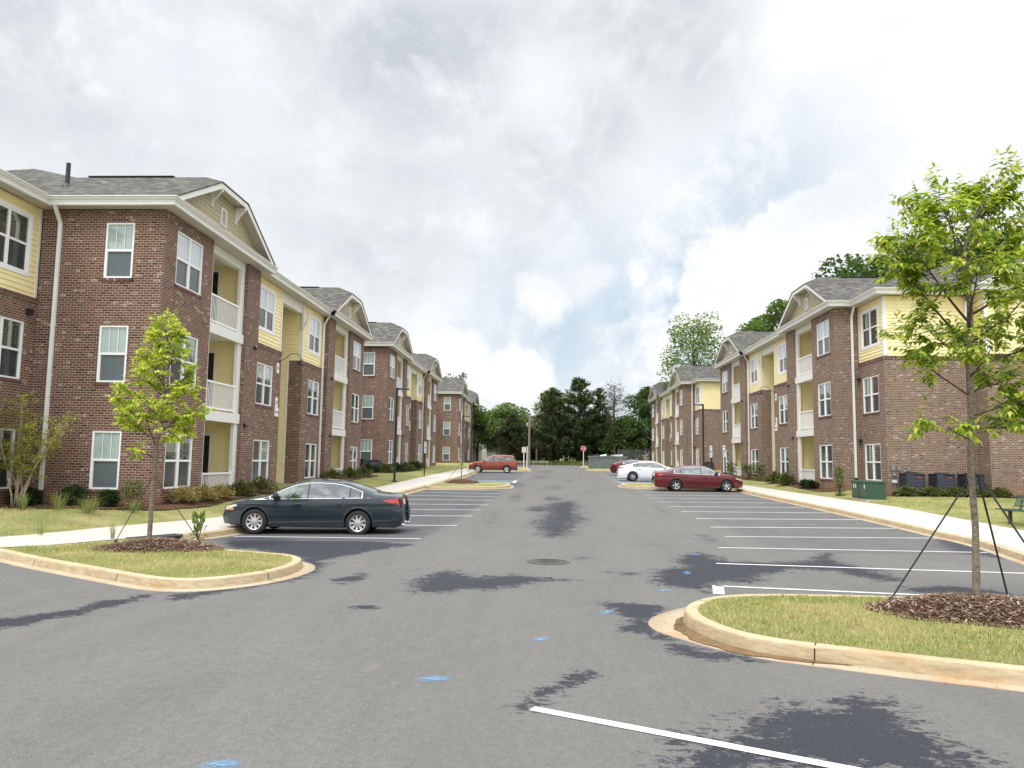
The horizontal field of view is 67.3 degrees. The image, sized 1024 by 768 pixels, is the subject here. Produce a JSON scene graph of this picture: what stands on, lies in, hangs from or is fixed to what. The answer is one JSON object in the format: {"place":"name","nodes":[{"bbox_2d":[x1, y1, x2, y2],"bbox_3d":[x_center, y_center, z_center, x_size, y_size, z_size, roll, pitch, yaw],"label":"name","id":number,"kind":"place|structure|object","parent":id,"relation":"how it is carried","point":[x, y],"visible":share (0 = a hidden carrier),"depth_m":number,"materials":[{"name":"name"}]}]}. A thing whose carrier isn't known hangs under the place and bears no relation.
{"place":"outdoors","nodes":[
{"label":"outdoors","id":0,"kind":"place"},
{"bbox_2d":[0,527,184,546],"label":"sidewalk","id":1,"kind":"structure","parent":0,"point":[83,535],"depth_m":17.58,"materials":[{"name":"concrete"}]},
{"bbox_2d":[0,538,292,577],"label":"lawn","id":2,"kind":"structure","parent":0,"point":[223,562],"depth_m":13.41,"materials":[{"name":"green plant"}]},
{"bbox_2d":[88,537,224,552],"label":"mulch","id":3,"kind":"object","parent":2,"relation":"on","point":[144,545],"visible":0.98,"depth_m":15.07,"materials":[{"name":"brown wood"}]},
{"bbox_2d":[189,509,207,541],"bbox_3d":[-6.816,3.119,16.701,0.474,0.803,0.444,-2,-6,26],"label":"shrub","id":4,"kind":"object","parent":3,"relation":"on","point":[198,523],"visible":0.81,"depth_m":16.65,"materials":[{"name":"green plant"}]},
{"bbox_2d":[105,308,215,537],"bbox_3d":[-7.532,0.892,16.495,2.329,5.188,1.661,1,-6,3],"label":"street tree","id":5,"kind":"object","parent":2,"relation":"on","point":[178,388],"visible":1,"depth_m":16.48,"materials":[{"name":"green plant"}]},
{"bbox_2d":[0,462,478,536],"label":"lawn","id":6,"kind":"structure","parent":0,"point":[400,476],"depth_m":21.87,"materials":[{"name":"green plant"}]},
{"bbox_2d":[0,488,281,509],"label":"mulch","id":7,"kind":"object","parent":6,"relation":"on","point":[198,503],"visible":0.41,"depth_m":24.24,"materials":[{"name":"brown wood"}]},
{"bbox_2d":[4,486,42,505],"bbox_3d":[-14.680,3.387,23.129,1.026,0.699,1.030,1,-6,3],"label":"shrub","id":8,"kind":"object","parent":7,"relation":"on","point":[35,493],"visible":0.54,"depth_m":23.07,"materials":[{"name":"green plant"}]},
{"bbox_2d":[0,391,80,505],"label":"crape myrtle","id":9,"kind":"object","parent":7,"relation":"on","point":[21,458],"visible":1,"depth_m":22.65,"materials":[{"name":"green plant"}]},
{"bbox_2d":[58,483,88,505],"bbox_3d":[-13.227,3.369,23.153,0.881,0.767,0.851,1,-6,3],"label":"shrub","id":10,"kind":"object","parent":7,"relation":"on","point":[74,490],"visible":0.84,"depth_m":23.02,"materials":[{"name":"green plant"}]},
{"bbox_2d":[96,488,121,506],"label":"shrub","id":11,"kind":"object","parent":7,"relation":"on","point":[109,496],"visible":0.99,"depth_m":22.97,"materials":[{"name":"green plant"}]},
{"bbox_2d":[119,479,144,508],"bbox_3d":[-11.317,3.297,22.934,0.703,0.916,0.744,-2,-6,28],"label":"shrub","id":12,"kind":"object","parent":7,"relation":"on","point":[133,492],"visible":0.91,"depth_m":22.87,"materials":[{"name":"green plant"}]},
{"bbox_2d":[164,484,201,502],"bbox_3d":[-10.625,3.549,24.882,1.204,0.656,1.202,1,-6,3],"label":"shrub","id":13,"kind":"object","parent":7,"relation":"on","point":[182,493],"visible":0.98,"depth_m":24.76,"materials":[{"name":"yellow plant"}]},
{"bbox_2d":[188,483,222,500],"bbox_3d":[-10.357,3.638,25.965,1.268,0.712,1.281,1,-6,3],"label":"shrub","id":14,"kind":"object","parent":7,"relation":"on","point":[205,490],"visible":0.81,"depth_m":25.90,"materials":[{"name":"yellow plant"}]},
{"bbox_2d":[225,479,257,494],"bbox_3d":[-10.206,3.865,28.830,1.423,0.681,1.416,1,-6,3],"label":"shrub","id":15,"kind":"object","parent":7,"relation":"on","point":[240,487],"visible":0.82,"depth_m":28.69,"materials":[{"name":"green plant"}]},
{"bbox_2d":[246,476,277,491],"bbox_3d":[-9.987,3.964,30.420,1.511,0.713,1.516,1,-6,3],"label":"shrub","id":16,"kind":"object","parent":7,"relation":"on","point":[261,484],"visible":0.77,"depth_m":30.32,"materials":[{"name":"green plant"}]},
{"bbox_2d":[0,162,374,504],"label":"apartment building","id":17,"kind":"structure","parent":6,"relation":"on","point":[95,271],"depth_m":25.10,"materials":[{"name":"brown brick"}]},
{"bbox_2d":[0,428,14,491],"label":"window","id":18,"kind":"structure","parent":17,"relation":"in","point":[4,487],"depth_m":23.17,"materials":[{"name":"grey glass"}]},
{"bbox_2d":[0,316,23,382],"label":"window","id":19,"kind":"structure","parent":17,"relation":"in","point":[11,330],"depth_m":23.34,"materials":[{"name":"grey glass"}]},
{"bbox_2d":[0,199,33,276],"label":"window","id":20,"kind":"structure","parent":17,"relation":"in","point":[16,224],"depth_m":23.52,"materials":[{"name":"white plastic"}]},
{"bbox_2d":[86,431,121,492],"bbox_3d":[-12.610,2.406,23.850,1.050,1.900,0.115,1,-6,3],"label":"window","id":21,"kind":"structure","parent":17,"relation":"in","point":[106,445],"depth_m":23.89,"materials":[{"name":"grey glass"}]},
{"bbox_2d":[93,325,127,384],"bbox_3d":[-12.560,-0.902,24.179,1.050,1.900,0.115,1,-6,3],"label":"window","id":22,"kind":"structure","parent":17,"relation":"in","point":[113,339],"depth_m":24.21,"materials":[{"name":"grey glass"}]},
{"bbox_2d":[100,223,134,280],"bbox_3d":[-12.510,-4.210,24.508,1.050,1.900,0.115,1,-6,3],"label":"window","id":23,"kind":"structure","parent":17,"relation":"in","point":[119,247],"depth_m":24.54,"materials":[{"name":"grey glass"}]},
{"bbox_2d":[162,433,192,491],"bbox_3d":[-11.071,2.592,25.479,0.115,1.900,2.000,1,-6,3],"label":"window","id":24,"kind":"structure","parent":17,"relation":"in","point":[177,464],"depth_m":25.45,"materials":[{"name":"white plastic"}]},
{"bbox_2d":[168,331,197,392],"bbox_3d":[-11.022,-0.717,25.808,0.115,1.900,2.000,1,-6,3],"label":"window","id":25,"kind":"structure","parent":17,"relation":"in","point":[176,375],"depth_m":25.83,"materials":[{"name":"white plastic"}]},
{"bbox_2d":[174,230,202,298],"bbox_3d":[-10.972,-4.025,26.137,0.115,1.900,2.000,1,-6,3],"label":"window","id":26,"kind":"structure","parent":17,"relation":"in","point":[188,278],"depth_m":26.13,"materials":[{"name":"grey glass"}]},
{"bbox_2d":[251,439,268,484],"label":"window","id":27,"kind":"structure","parent":17,"relation":"in","point":[260,447],"depth_m":33.46,"materials":[{"name":"white plastic"}]},
{"bbox_2d":[255,362,272,408],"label":"window","id":28,"kind":"structure","parent":17,"relation":"in","point":[264,372],"depth_m":33.80,"materials":[{"name":"grey glass"}]},
{"bbox_2d":[259,284,275,335],"bbox_3d":[-10.899,-3.289,34.129,0.068,2.000,2.080,1,-6,3],"label":"window","id":29,"kind":"structure","parent":17,"relation":"in","point":[267,296],"depth_m":34.28,"materials":[{"name":"white glass"}]},
{"bbox_2d":[304,443,316,479],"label":"window","id":30,"kind":"structure","parent":17,"relation":"in","point":[310,451],"depth_m":40.52,"materials":[{"name":"white plastic"}]},
{"bbox_2d":[307,379,318,417],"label":"window","id":31,"kind":"structure","parent":17,"relation":"in","point":[313,387],"depth_m":40.86,"materials":[{"name":"white plastic"}]},
{"bbox_2d":[308,314,321,356],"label":"window","id":32,"kind":"structure","parent":17,"relation":"in","point":[314,343],"depth_m":41.16,"materials":[{"name":"white glass"}]},
{"bbox_2d":[351,393,358,424],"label":"window","id":33,"kind":"structure","parent":17,"relation":"in","point":[355,398],"depth_m":48.87,"materials":[{"name":"white plastic"}]},
{"bbox_2d":[353,341,360,373],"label":"window","id":34,"kind":"structure","parent":17,"relation":"in","point":[357,347],"depth_m":49.17,"materials":[{"name":"white plastic"}]},
{"bbox_2d":[391,388,409,481],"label":"lamp post","id":35,"kind":"object","parent":6,"relation":"on","point":[395,440],"visible":0.94,"depth_m":45.64,"materials":[{"name":"black metal"}]},
{"bbox_2d":[360,322,443,467],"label":"apartment building","id":36,"kind":"structure","parent":6,"relation":"on","point":[392,362],"depth_m":62.79,"materials":[{"name":"brown brick"}]},
{"bbox_2d":[360,439,371,459],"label":"window","id":37,"kind":"structure","parent":36,"relation":"in","point":[366,444],"depth_m":58.12,"materials":[{"name":"white glass"}]},
{"bbox_2d":[362,395,373,420],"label":"window","id":38,"kind":"structure","parent":36,"relation":"in","point":[367,401],"depth_m":58.43,"materials":[{"name":"white plastic"}]},
{"bbox_2d":[363,352,374,376],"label":"window","id":39,"kind":"structure","parent":36,"relation":"in","point":[369,357],"depth_m":58.76,"materials":[{"name":"grey glass"}]},
{"bbox_2d":[114,468,474,532],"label":"sidewalk","id":40,"kind":"structure","parent":0,"point":[215,523],"depth_m":22.43,"materials":[{"name":"concrete"}]},
{"bbox_2d":[429,482,506,485],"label":"lawn","id":41,"kind":"structure","parent":0,"point":[476,484],"depth_m":43.06,"materials":[{"name":"green plant"}]},
{"bbox_2d":[0,0,1023,455],"label":"sky","id":42,"kind":"structure","parent":0,"point":[531,191],"materials":[{"name":"white"}]},
{"bbox_2d":[468,456,648,462],"bbox_3d":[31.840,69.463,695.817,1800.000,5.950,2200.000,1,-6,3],"label":"ground","id":43,"kind":"structure","parent":0,"point":[543,459],"depth_m":139.44,"materials":[{"name":"green plant"}]},
{"bbox_2d":[436,377,479,462],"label":"apartment building","id":44,"kind":"structure","parent":43,"relation":"on","point":[457,399],"depth_m":103.04,"materials":[{"name":"brown brick"}]},
{"bbox_2d":[472,404,495,460],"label":"broadleaf tree","id":45,"kind":"object","parent":43,"relation":"on","point":[479,415],"visible":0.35,"depth_m":124.32,"materials":[{"name":"green plant"}]},
{"bbox_2d":[481,402,533,453],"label":"broadleaf tree","id":46,"kind":"object","parent":43,"relation":"on","point":[501,413],"visible":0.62,"depth_m":121.65,"materials":[{"name":"green plant"}]},
{"bbox_2d":[0,465,1023,767],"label":"parking lot","id":47,"kind":"structure","parent":43,"relation":"on","point":[346,651],"depth_m":7.71,"materials":[{"name":"grey asphalt"}]},
{"bbox_2d":[0,539,302,588],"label":"kerb","id":48,"kind":"structure","parent":47,"relation":"on","point":[295,565],"depth_m":12.44,"materials":[{"name":"concrete"}]},
{"bbox_2d":[0,558,314,591],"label":"gutter pan","id":49,"kind":"object","parent":47,"relation":"on","point":[308,567],"visible":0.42,"depth_m":12.47,"materials":[{"name":"concrete"}]},
{"bbox_2d":[223,479,409,534],"bbox_3d":[-5.298,3.329,21.139,4.860,1.453,2.110,1,-6,1],"label":"sedan car","id":50,"kind":"object","parent":47,"relation":"on","point":[355,508],"visible":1,"depth_m":20.27,"materials":[{"name":"blue paint"}]},
{"bbox_2d":[181,471,476,538],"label":"kerb","id":51,"kind":"structure","parent":47,"relation":"on","point":[226,531],"depth_m":20.24,"materials":[{"name":"concrete"}]},
{"bbox_2d":[426,482,510,488],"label":"kerb","id":52,"kind":"structure","parent":47,"relation":"on","point":[467,487],"depth_m":41.52,"materials":[{"name":"concrete"}]},
{"bbox_2d":[468,454,516,472],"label":"suv car","id":53,"kind":"object","parent":47,"relation":"on","point":[505,463],"visible":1,"depth_m":72.32,"materials":[{"name":"orange paint"}]},
{"bbox_2d":[527,559,569,564],"bbox_3d":[0.700,3.426,14.856,0.840,0.018,0.840,1,-6,3],"label":"manhole cover","id":54,"kind":"object","parent":47,"relation":"on","point":[549,561],"visible":1,"depth_m":14.77,"materials":[{"name":"metal"}]},
{"bbox_2d":[587,456,627,468],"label":"roll off dumpster","id":55,"kind":"object","parent":47,"relation":"on","point":[601,462],"visible":0.7,"depth_m":88.43,"materials":[{"name":"paint"}]},
{"bbox_2d":[245,472,1023,767],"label":"parking line","id":56,"kind":"object","parent":47,"relation":"on","point":[718,589],"visible":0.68,"depth_m":5.82,"materials":[{"name":"white paint"}]},
{"bbox_2d":[617,461,670,480],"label":"sedan car","id":57,"kind":"object","parent":47,"relation":"on","point":[634,471],"visible":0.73,"depth_m":55.04,"materials":[{"name":"white paint"}]},
{"bbox_2d":[620,483,715,489],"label":"kerb","id":58,"kind":"structure","parent":47,"relation":"on","point":[639,487],"depth_m":44.33,"materials":[{"name":"concrete"}]},
{"bbox_2d":[651,465,742,491],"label":"sedan car","id":59,"kind":"object","parent":47,"relation":"on","point":[677,478],"visible":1,"depth_m":42.17,"materials":[{"name":"red paint"}]},
{"bbox_2d":[674,617,848,664],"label":"puddle","id":60,"kind":"object","parent":47,"relation":"on","point":[682,627],"visible":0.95,"depth_m":8.17,"materials":[{"name":"liquid"}]},
{"bbox_2d":[648,607,1023,691],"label":"gutter pan","id":61,"kind":"object","parent":47,"relation":"on","point":[662,623],"visible":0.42,"depth_m":7.42,"materials":[{"name":"concrete"}]},
{"bbox_2d":[683,594,1023,685],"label":"kerb","id":62,"kind":"structure","parent":47,"relation":"on","point":[694,619],"depth_m":7.50,"materials":[{"name":"concrete"}]},
{"bbox_2d":[731,490,1023,564],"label":"gutter pan","id":63,"kind":"object","parent":47,"relation":"on","point":[1002,555],"visible":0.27,"depth_m":22.36,"materials":[{"name":"concrete"}]},
{"bbox_2d":[732,488,1023,560],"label":"kerb","id":64,"kind":"structure","parent":47,"relation":"on","point":[1011,552],"depth_m":23.39,"materials":[{"name":"concrete"}]},
{"bbox_2d":[494,411,530,460],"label":"cedar tree","id":65,"kind":"object","parent":43,"relation":"on","point":[512,442],"visible":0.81,"depth_m":118.05,"materials":[{"name":"green plant"}]},
{"bbox_2d":[525,387,573,461],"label":"cedar tree","id":66,"kind":"object","parent":43,"relation":"on","point":[554,449],"visible":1,"depth_m":117.50,"materials":[{"name":"green plant"}]},
{"bbox_2d":[517,459,587,465],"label":"undergrowth","id":67,"kind":"object","parent":43,"relation":"on","point":[563,462],"visible":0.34,"depth_m":116.23,"materials":[{"name":"green plant"}]},
{"bbox_2d":[559,376,604,460],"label":"cedar tree","id":68,"kind":"object","parent":43,"relation":"on","point":[581,401],"visible":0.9,"depth_m":119.52,"materials":[{"name":"green plant"}]},
{"bbox_2d":[582,387,612,455],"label":"cedar tree","id":69,"kind":"object","parent":43,"relation":"on","point":[600,400],"visible":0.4,"depth_m":122.54,"materials":[{"name":"green plant"}]},
{"bbox_2d":[597,380,626,454],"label":"pine tree","id":70,"kind":"object","parent":43,"relation":"on","point":[614,409],"visible":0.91,"depth_m":116.71,"materials":[{"name":"green plant"}]},
{"bbox_2d":[598,415,647,460],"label":"broadleaf tree","id":71,"kind":"object","parent":43,"relation":"on","point":[636,443],"visible":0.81,"depth_m":116.30,"materials":[{"name":"green plant"}]},
{"bbox_2d":[623,386,651,460],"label":"broadleaf tree","id":72,"kind":"object","parent":43,"relation":"on","point":[643,414],"visible":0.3,"depth_m":120.59,"materials":[{"name":"green plant"}]},
{"bbox_2d":[667,466,1023,530],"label":"lawn","id":73,"kind":"structure","parent":0,"point":[765,484],"depth_m":30.70,"materials":[{"name":"green plant"}]},
{"bbox_2d":[647,365,720,469],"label":"apartment building","id":74,"kind":"structure","parent":73,"relation":"on","point":[674,410],"depth_m":84.85,"materials":[{"name":"brown brick"}]},
{"bbox_2d":[652,309,724,408],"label":"broadleaf tree","id":75,"kind":"object","parent":73,"relation":"on","point":[706,336],"visible":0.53,"depth_m":104.91,"materials":[{"name":"green plant"}]},
{"bbox_2d":[735,298,787,331],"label":"broadleaf tree","id":76,"kind":"object","parent":73,"relation":"on","point":[760,323],"visible":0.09,"depth_m":81.92,"materials":[{"name":"green plant"}]},
{"bbox_2d":[735,475,836,491],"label":"mulch","id":77,"kind":"object","parent":73,"relation":"on","point":[797,486],"visible":0.39,"depth_m":43.74,"materials":[{"name":"brown wood"}]},
{"bbox_2d":[774,471,797,484],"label":"shrub","id":78,"kind":"object","parent":77,"relation":"on","point":[786,478],"visible":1,"depth_m":45.32,"materials":[{"name":"green plant"}]},
{"bbox_2d":[833,466,846,495],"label":"shrub","id":79,"kind":"object","parent":73,"relation":"on","point":[840,473],"visible":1,"depth_m":36.79,"materials":[{"name":"green plant"}]},
{"bbox_2d":[712,257,1023,496],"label":"apartment building","id":80,"kind":"structure","parent":73,"relation":"on","point":[817,385],"depth_m":39.56,"materials":[{"name":"brown brick"}]},
{"bbox_2d":[750,356,757,385],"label":"window","id":81,"kind":"structure","parent":80,"relation":"in","point":[753,361],"depth_m":56.76,"materials":[{"name":"white plastic"}]},
{"bbox_2d":[778,341,786,374],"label":"window","id":82,"kind":"structure","parent":80,"relation":"in","point":[782,368],"depth_m":49.91,"materials":[{"name":"white plastic"}]},
{"bbox_2d":[779,395,787,425],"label":"window","id":83,"kind":"structure","parent":80,"relation":"in","point":[783,418],"depth_m":49.52,"materials":[{"name":"white plastic"}]},
{"bbox_2d":[780,447,788,474],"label":"window","id":84,"kind":"structure","parent":80,"relation":"in","point":[784,466],"depth_m":49.20,"materials":[{"name":"white plastic"}]},
{"bbox_2d":[816,319,829,358],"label":"window","id":85,"kind":"structure","parent":80,"relation":"in","point":[823,349],"depth_m":41.65,"materials":[{"name":"white glass"}]},
{"bbox_2d":[818,381,831,418],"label":"window","id":86,"kind":"structure","parent":80,"relation":"in","point":[824,389],"depth_m":41.34,"materials":[{"name":"white plastic"}]},
{"bbox_2d":[819,444,832,480],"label":"window","id":87,"kind":"structure","parent":80,"relation":"in","point":[826,464],"depth_m":40.97,"materials":[{"name":"white plastic"}]},
{"bbox_2d":[860,304,878,350],"bbox_3d":[17.904,-2.786,38.475,0.068,2.000,2.060,1,-6,3],"label":"window","id":88,"kind":"structure","parent":80,"relation":"in","point":[869,317],"depth_m":38.48,"materials":[{"name":"white plastic"}]},
{"bbox_2d":[862,375,879,415],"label":"window","id":89,"kind":"structure","parent":80,"relation":"in","point":[870,384],"depth_m":38.14,"materials":[{"name":"white plastic"}]},
{"bbox_2d":[865,443,881,480],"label":"window","id":90,"kind":"structure","parent":80,"relation":"in","point":[872,451],"depth_m":37.79,"materials":[{"name":"white plastic"}]},
{"bbox_2d":[851,480,885,501],"bbox_3d":[15.898,4.763,34.309,0.910,0.890,1.780,0,-6,5],"label":"pad transformer","id":91,"kind":"object","parent":73,"relation":"on","point":[866,490],"visible":0.99,"depth_m":33.49,"materials":[{"name":"metal"}]},
{"bbox_2d":[811,230,960,277],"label":"broadleaf tree","id":92,"kind":"object","parent":73,"relation":"on","point":[862,269],"visible":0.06,"depth_m":69.84,"materials":[{"name":"green plant"}]},
{"bbox_2d":[891,484,921,495],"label":"shrub","id":93,"kind":"object","parent":73,"relation":"on","point":[907,490],"visible":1,"depth_m":34.26,"materials":[{"name":"green plant"}]},
{"bbox_2d":[886,493,1022,497],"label":"mulch","id":94,"kind":"object","parent":73,"relation":"on","point":[887,494],"visible":0.27,"depth_m":34.40,"materials":[{"name":"brown wood"}]},
{"bbox_2d":[899,472,925,494],"bbox_3d":[18.427,4.731,35.404,0.880,1.310,0.880,1,-6,3],"label":"condenser unit","id":95,"kind":"object","parent":94,"relation":"on","point":[916,480],"visible":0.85,"depth_m":35.07,"materials":[{"name":"metal"}]},
{"bbox_2d":[916,485,947,496],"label":"shrub","id":96,"kind":"object","parent":94,"relation":"on","point":[930,490],"visible":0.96,"depth_m":34.17,"materials":[{"name":"green plant"}]},
{"bbox_2d":[928,473,955,494],"bbox_3d":[19.775,4.745,35.340,0.880,1.310,0.880,1,-6,3],"label":"condenser unit","id":97,"kind":"object","parent":94,"relation":"on","point":[941,480],"visible":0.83,"depth_m":35.01,"materials":[{"name":"metal"}]},
{"bbox_2d":[957,473,985,495],"bbox_3d":[21.074,4.758,35.280,0.880,1.310,0.880,1,-6,3],"label":"condenser unit","id":98,"kind":"object","parent":94,"relation":"on","point":[962,479],"visible":0.31,"depth_m":35.05,"materials":[{"name":"metal"}]},
{"bbox_2d":[902,216,1021,264],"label":"broadleaf tree","id":99,"kind":"object","parent":73,"relation":"on","point":[982,253],"visible":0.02,"depth_m":69.91,"materials":[{"name":"green plant"}]},
{"bbox_2d":[698,593,1023,665],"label":"lawn","id":100,"kind":"structure","parent":0,"point":[916,649],"depth_m":8.25,"materials":[{"name":"green plant"}]},
{"bbox_2d":[888,480,967,599],"bbox_3d":[5.326,2.023,9.850,1.065,1.747,0.057,-2,-6,23],"label":"guy strap","id":101,"kind":"object","parent":100,"relation":"attached to","point":[928,541],"visible":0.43,"depth_m":9.84,"materials":[{"name":"black fabric"}]},
{"bbox_2d":[863,591,1023,629],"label":"mulch","id":102,"kind":"object","parent":100,"relation":"on","point":[1005,609],"visible":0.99,"depth_m":9.05,"materials":[{"name":"brown wood"}]},
{"bbox_2d":[864,145,1023,596],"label":"street tree","id":103,"kind":"object","parent":100,"relation":"on","point":[974,198],"visible":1,"depth_m":9.88,"materials":[{"name":"green plant"}]},
{"bbox_2d":[977,474,1007,594],"bbox_3d":[6.268,2.052,9.990,1.074,1.750,0.068,6,-8,-42],"label":"guy strap","id":104,"kind":"object","parent":100,"relation":"attached to","point":[989,522],"visible":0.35,"depth_m":9.95,"materials":[{"name":"black fabric"}]},
{"bbox_2d":[740,485,1023,551],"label":"sidewalk","id":105,"kind":"structure","parent":0,"point":[1007,537],"depth_m":25.88,"materials":[{"name":"concrete"}]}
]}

